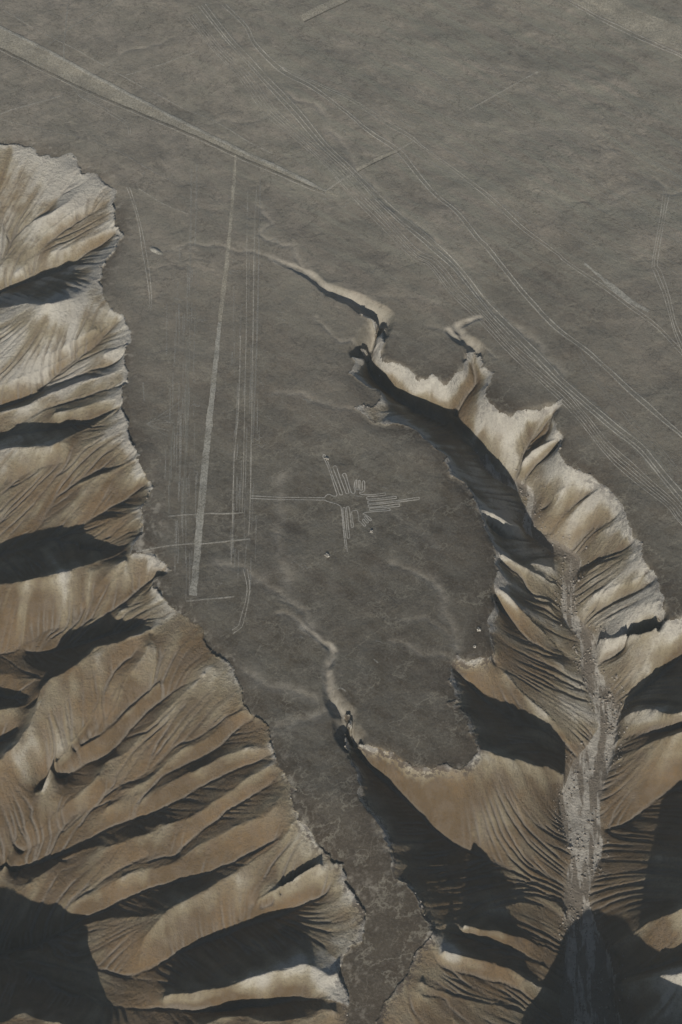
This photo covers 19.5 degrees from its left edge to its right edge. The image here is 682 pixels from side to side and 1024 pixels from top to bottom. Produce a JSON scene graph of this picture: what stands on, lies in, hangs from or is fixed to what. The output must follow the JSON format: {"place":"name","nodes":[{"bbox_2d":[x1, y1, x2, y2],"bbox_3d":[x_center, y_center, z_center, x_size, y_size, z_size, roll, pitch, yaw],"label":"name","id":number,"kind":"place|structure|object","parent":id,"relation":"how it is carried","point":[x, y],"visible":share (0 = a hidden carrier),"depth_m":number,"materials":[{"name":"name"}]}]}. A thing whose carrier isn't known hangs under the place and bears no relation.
{"place":"outdoors","nodes":[
{"label":"outdoors","id":0,"kind":"place"},
{"bbox_2d":[0,0,681,1023],"bbox_3d":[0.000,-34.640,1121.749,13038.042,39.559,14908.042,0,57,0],"label":"desert plain","id":1,"kind":"structure","parent":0,"point":[404,594],"depth_m":1159.88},
{"bbox_2d":[0,96,59,114],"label":"scraped line","id":2,"kind":"object","parent":1,"relation":"on","point":[28,105],"visible":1,"depth_m":1244.30,"materials":[{"name":"grey soil"}]},
{"bbox_2d":[3,10,103,65],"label":"scraped line","id":3,"kind":"object","parent":1,"relation":"on","point":[58,40],"visible":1,"depth_m":1274.16,"materials":[{"name":"grey soil"}]},
{"bbox_2d":[5,120,182,186],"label":"scraped line","id":4,"kind":"object","parent":1,"relation":"on","point":[66,134],"visible":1,"depth_m":1230.89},
{"bbox_2d":[74,86,130,134],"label":"wheel track","id":5,"kind":"structure","parent":1,"relation":"on","point":[105,111],"depth_m":1242.97,"materials":[{"name":"grey soil"}]},
{"bbox_2d":[126,187,151,310],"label":"wheel track","id":6,"kind":"structure","parent":1,"relation":"on","point":[142,249],"depth_m":1181.71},
{"bbox_2d":[150,247,162,254],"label":"earth mound","id":7,"kind":"object","parent":1,"relation":"on","point":[153,249],"visible":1,"depth_m":1179.69,"materials":[{"name":"beige soil"}]},
{"bbox_2d":[125,51,197,75],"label":"scraped line","id":8,"kind":"object","parent":1,"relation":"on","point":[162,63],"visible":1,"depth_m":1266.32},
{"bbox_2d":[139,189,185,212],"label":"scraped line","id":9,"kind":"object","parent":1,"relation":"on","point":[158,201],"visible":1,"depth_m":1200.88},
{"bbox_2d":[0,26,327,194],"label":"cleared strip","id":10,"kind":"object","parent":1,"relation":"on","point":[130,102],"visible":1,"depth_m":1251.19,"materials":[{"name":"soil"}]},
{"bbox_2d":[178,419,181,490],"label":"scraped line","id":11,"kind":"object","parent":1,"relation":"on","point":[180,446],"visible":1,"depth_m":1104.62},
{"bbox_2d":[109,69,271,153],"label":"scraped line","id":12,"kind":"object","parent":1,"relation":"on","point":[189,111],"visible":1,"depth_m":1242.20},
{"bbox_2d":[136,538,249,552],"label":"scraped line","id":13,"kind":"object","parent":1,"relation":"on","point":[194,543],"visible":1,"depth_m":1068.14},
{"bbox_2d":[189,322,221,595],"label":"cleared strip","id":14,"kind":"object","parent":1,"relation":"on","point":[203,480],"visible":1,"depth_m":1092.87,"materials":[{"name":"grey soil"}]},
{"bbox_2d":[170,512,240,516],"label":"scraped line","id":15,"kind":"object","parent":1,"relation":"on","point":[207,513],"visible":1,"depth_m":1078.77,"materials":[{"name":"grey soil"}]},
{"bbox_2d":[186,596,233,600],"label":"scraped line","id":16,"kind":"object","parent":1,"relation":"on","point":[212,598],"visible":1,"depth_m":1048.65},
{"bbox_2d":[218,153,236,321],"bbox_3d":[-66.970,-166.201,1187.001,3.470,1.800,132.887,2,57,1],"label":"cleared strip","id":17,"kind":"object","parent":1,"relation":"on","point":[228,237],"visible":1,"depth_m":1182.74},
{"bbox_2d":[231,336,240,563],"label":"scraped line","id":18,"kind":"object","parent":1,"relation":"on","point":[234,448],"visible":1,"depth_m":1100.78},
{"bbox_2d":[232,569,249,633],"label":"wheel track","id":19,"kind":"structure","parent":1,"relation":"on","point":[245,599],"depth_m":1049.93,"materials":[{"name":"grey soil"}]},
{"bbox_2d":[242,192,247,504],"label":"scraped line","id":20,"kind":"object","parent":1,"relation":"on","point":[246,336],"visible":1,"depth_m":1147.90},
{"bbox_2d":[248,187,256,534],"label":"scraped line","id":21,"kind":"object","parent":1,"relation":"on","point":[252,358],"visible":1,"depth_m":1144.73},
{"bbox_2d":[253,189,260,417],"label":"scraped line","id":22,"kind":"object","parent":1,"relation":"on","point":[258,298],"visible":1,"depth_m":1157.90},
{"bbox_2d":[144,73,395,690],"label":"scuff marks","id":23,"kind":"object","parent":1,"relation":"on","point":[199,405],"visible":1,"depth_m":1113.25},
{"bbox_2d":[300,0,348,21],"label":"cleared strip","id":24,"kind":"object","parent":1,"relation":"on","point":[320,8],"visible":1,"depth_m":1292.28,"materials":[{"name":"soil"}]},
{"bbox_2d":[251,454,419,551],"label":"bird geoglyph","id":25,"kind":"object","parent":1,"relation":"on","point":[348,506],"visible":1,"depth_m":1084.71,"materials":[{"name":"grey soil"}]},
{"bbox_2d":[326,172,354,189],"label":"scraped line","id":26,"kind":"object","parent":1,"relation":"on","point":[338,182],"visible":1,"depth_m":1208.05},
{"bbox_2d":[356,150,397,170],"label":"cleared strip","id":27,"kind":"object","parent":1,"relation":"on","point":[377,159],"visible":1,"depth_m":1219.49,"materials":[{"name":"soil"}]},
{"bbox_2d":[186,14,681,524],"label":"wheel track","id":28,"kind":"structure","parent":1,"relation":"on","point":[438,278],"depth_m":1170.38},
{"bbox_2d":[198,4,681,503],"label":"wheel track","id":29,"kind":"structure","parent":1,"relation":"on","point":[444,260],"depth_m":1175.51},
{"bbox_2d":[222,4,681,437],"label":"wheel track","id":30,"kind":"structure","parent":1,"relation":"on","point":[460,219],"depth_m":1192.05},
{"bbox_2d":[280,67,681,354],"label":"wheel track","id":31,"kind":"structure","parent":1,"relation":"on","point":[495,205],"depth_m":1199.57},
{"bbox_2d":[469,73,533,109],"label":"scraped line","id":32,"kind":"object","parent":1,"relation":"on","point":[501,91],"visible":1,"depth_m":1251.19,"materials":[{"name":"grey soil"}]},
{"bbox_2d":[327,42,681,275],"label":"drag marks","id":33,"kind":"object","parent":1,"relation":"on","point":[536,150],"visible":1,"depth_m":1227.29},
{"bbox_2d":[584,262,648,311],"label":"cleared strip","id":34,"kind":"object","parent":1,"relation":"on","point":[619,292],"visible":1,"depth_m":1163.02,"materials":[{"name":"grey soil"}]},
{"bbox_2d":[564,0,681,57],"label":"wheel track","id":35,"kind":"structure","parent":1,"relation":"on","point":[625,28],"depth_m":1281.91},
{"bbox_2d":[567,0,681,50],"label":"cleared strip","id":36,"kind":"object","parent":1,"relation":"on","point":[655,26],"visible":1,"depth_m":1285.92,"materials":[{"name":"grey soil"}]},
{"bbox_2d":[583,361,676,466],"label":"wheel track","id":37,"kind":"structure","parent":1,"relation":"on","point":[629,415],"depth_m":1113.53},
{"bbox_2d":[652,192,681,347],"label":"wheel track","id":38,"kind":"structure","parent":1,"relation":"on","point":[662,273],"depth_m":1170.53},
{"bbox_2d":[0,144,681,1023],"bbox_3d":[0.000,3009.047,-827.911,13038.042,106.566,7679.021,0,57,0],"label":"hillside","id":39,"kind":"structure","parent":0,"point":[164,858],"depth_m":1032.95,"materials":[{"name":"brown stone"}]},
{"bbox_2d":[17,144,658,1023],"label":"rubble","id":40,"kind":"object","parent":39,"relation":"on","point":[565,758],"visible":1,"depth_m":1055.58,"materials":[{"name":"stone"}]},
{"bbox_2d":[480,454,621,1023],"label":"riverbed","id":41,"kind":"structure","parent":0,"point":[588,798],"depth_m":1047.40,"materials":[{"name":"grey gravel"}]}
]}

